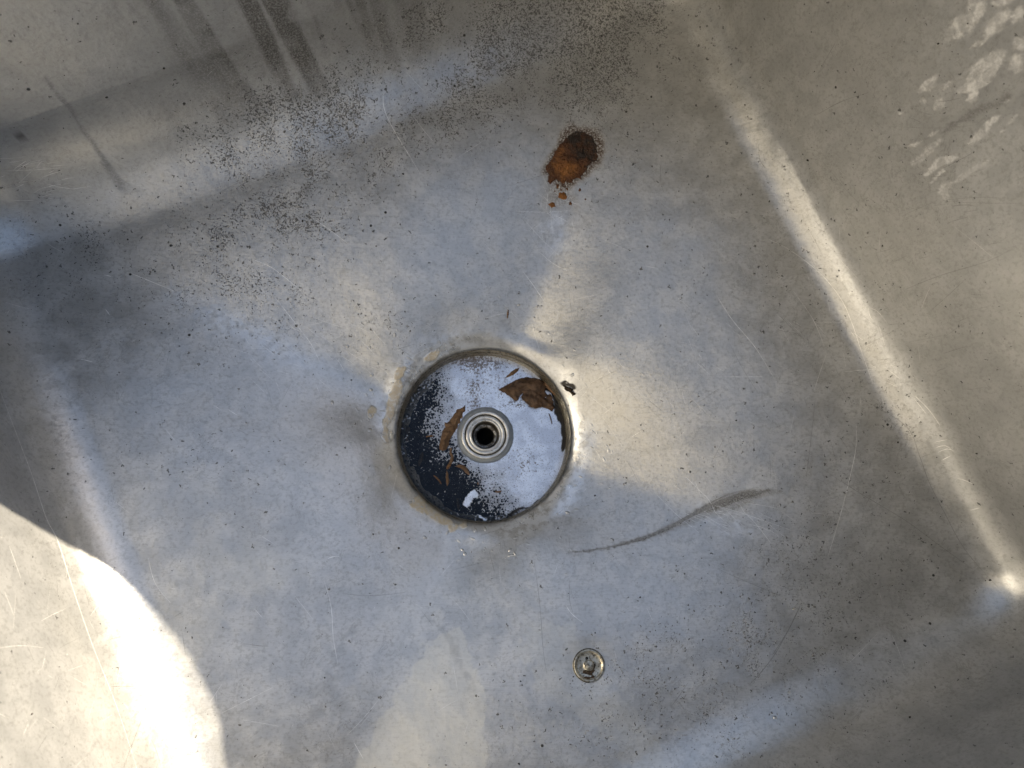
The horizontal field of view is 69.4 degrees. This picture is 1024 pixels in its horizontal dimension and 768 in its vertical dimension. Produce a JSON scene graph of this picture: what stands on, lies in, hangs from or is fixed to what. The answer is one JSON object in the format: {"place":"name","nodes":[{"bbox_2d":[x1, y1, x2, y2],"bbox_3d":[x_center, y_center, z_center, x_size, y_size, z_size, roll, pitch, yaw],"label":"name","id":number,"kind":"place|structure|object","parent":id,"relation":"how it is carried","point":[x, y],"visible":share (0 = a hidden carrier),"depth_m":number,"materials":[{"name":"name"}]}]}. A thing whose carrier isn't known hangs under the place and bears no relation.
{"place":"outdoors","nodes":[
{"label":"outdoors","id":0,"kind":"place"},
{"bbox_2d":[582,662,595,675],"bbox_3d":[0.052,0.192,0.499,0.010,0.002,0.010,0,80,-4],"label":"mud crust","id":1,"kind":"object","parent":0,"point":[588,672],"visible":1,"depth_m":0.50},
{"label":"ground","id":2,"kind":"structure","parent":0,"visible":0},
{"bbox_2d":[0,0,1023,767],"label":"steel basin","id":3,"kind":"object","parent":2,"relation":"on","point":[650,320],"visible":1,"depth_m":0.51,"materials":[{"name":"silver metal"}]},
{"bbox_2d":[405,372,518,516],"bbox_3d":[-0.022,0.042,0.580,0.122,0.002,0.122,0,80,-4],"label":"silt","id":4,"kind":"object","parent":3,"relation":"in","point":[449,496],"visible":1,"depth_m":0.57,"materials":[{"name":"black soil"}]},
{"bbox_2d":[400,356,565,520],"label":"water","id":5,"kind":"structure","parent":3,"relation":"in","point":[529,464],"depth_m":0.57,"materials":[{"name":"liquid"}]},
{"bbox_2d":[404,426,409,442],"bbox_3d":[-0.081,0.039,0.569,0.005,0.002,0.014,0,80,-4],"label":"sunken leaf","id":6,"kind":"object","parent":5,"relation":"in","point":[407,431],"visible":1,"depth_m":0.57,"materials":[{"name":"black plant"}]},
{"bbox_2d":[446,470,448,485],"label":"dead leaf","id":7,"kind":"object","parent":5,"relation":"on","point":[447,480],"visible":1,"depth_m":0.56,"materials":[{"name":"brown plant"}]},
{"bbox_2d":[446,448,453,468],"bbox_3d":[-0.047,0.057,0.566,0.006,0.002,0.017,0,80,-4],"label":"dead leaf","id":8,"kind":"object","parent":5,"relation":"on","point":[452,457],"visible":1,"depth_m":0.57,"materials":[{"name":"brown plant"}]},
{"bbox_2d":[439,406,464,450],"bbox_3d":[-0.048,0.032,0.570,0.011,0.007,0.039,27,79,1],"label":"dead leaf","id":9,"kind":"object","parent":5,"relation":"on","point":[450,428],"visible":1,"depth_m":0.57,"materials":[{"name":"brown plant"}]},
{"bbox_2d":[456,465,469,474],"bbox_3d":[-0.038,0.066,0.564,0.012,0.002,0.008,0,80,-4],"label":"dead leaf","id":10,"kind":"object","parent":5,"relation":"on","point":[464,468],"visible":1,"depth_m":0.56,"materials":[{"name":"brown plant"}]},
{"bbox_2d":[506,368,518,377],"bbox_3d":[0.000,-0.009,0.582,0.011,0.002,0.008,0,80,-4],"label":"dead leaf","id":11,"kind":"object","parent":5,"relation":"on","point":[513,372],"visible":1,"depth_m":0.58,"materials":[{"name":"brown plant"}]},
{"bbox_2d":[499,377,554,411],"bbox_3d":[0.014,0.005,0.578,0.046,0.007,0.023,22,79,0],"label":"dead leaf","id":12,"kind":"object","parent":5,"relation":"on","point":[534,394],"visible":1,"depth_m":0.58,"materials":[{"name":"brown plant"}]},
{"bbox_2d":[545,383,555,395],"bbox_3d":[0.030,0.003,0.579,0.011,0.004,0.013,0,80,-4],"label":"dead leaf","id":13,"kind":"object","parent":5,"relation":"on","point":[550,390],"visible":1,"depth_m":0.58,"materials":[{"name":"brown plant"}]},
{"bbox_2d":[0,0,1010,766],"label":"black grit","id":14,"kind":"object","parent":3,"relation":"in","point":[448,292],"visible":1,"depth_m":0.52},
{"bbox_2d":[558,192,566,199],"bbox_3d":[0.039,-0.144,0.564,0.007,0.002,0.006,0,80,-4],"label":"rust crumb","id":15,"kind":"object","parent":3,"relation":"in","point":[563,196],"visible":1,"depth_m":0.56,"materials":[{"name":"brown metal"}]},
{"bbox_2d":[563,385,575,395],"bbox_3d":[0.043,0.005,0.561,0.010,0.006,0.009,0,80,-4],"label":"dirt clump","id":16,"kind":"object","parent":3,"relation":"in","point":[568,389],"visible":1,"depth_m":0.56,"materials":[{"name":"black soil"}]},
{"bbox_2d":[546,131,597,183],"bbox_3d":[0.045,-0.170,0.564,0.030,0.009,0.051,40,79,3],"label":"rust mound","id":17,"kind":"object","parent":3,"relation":"in","point":[574,156],"visible":1,"depth_m":0.56,"materials":[{"name":"brown metal"}]}
]}

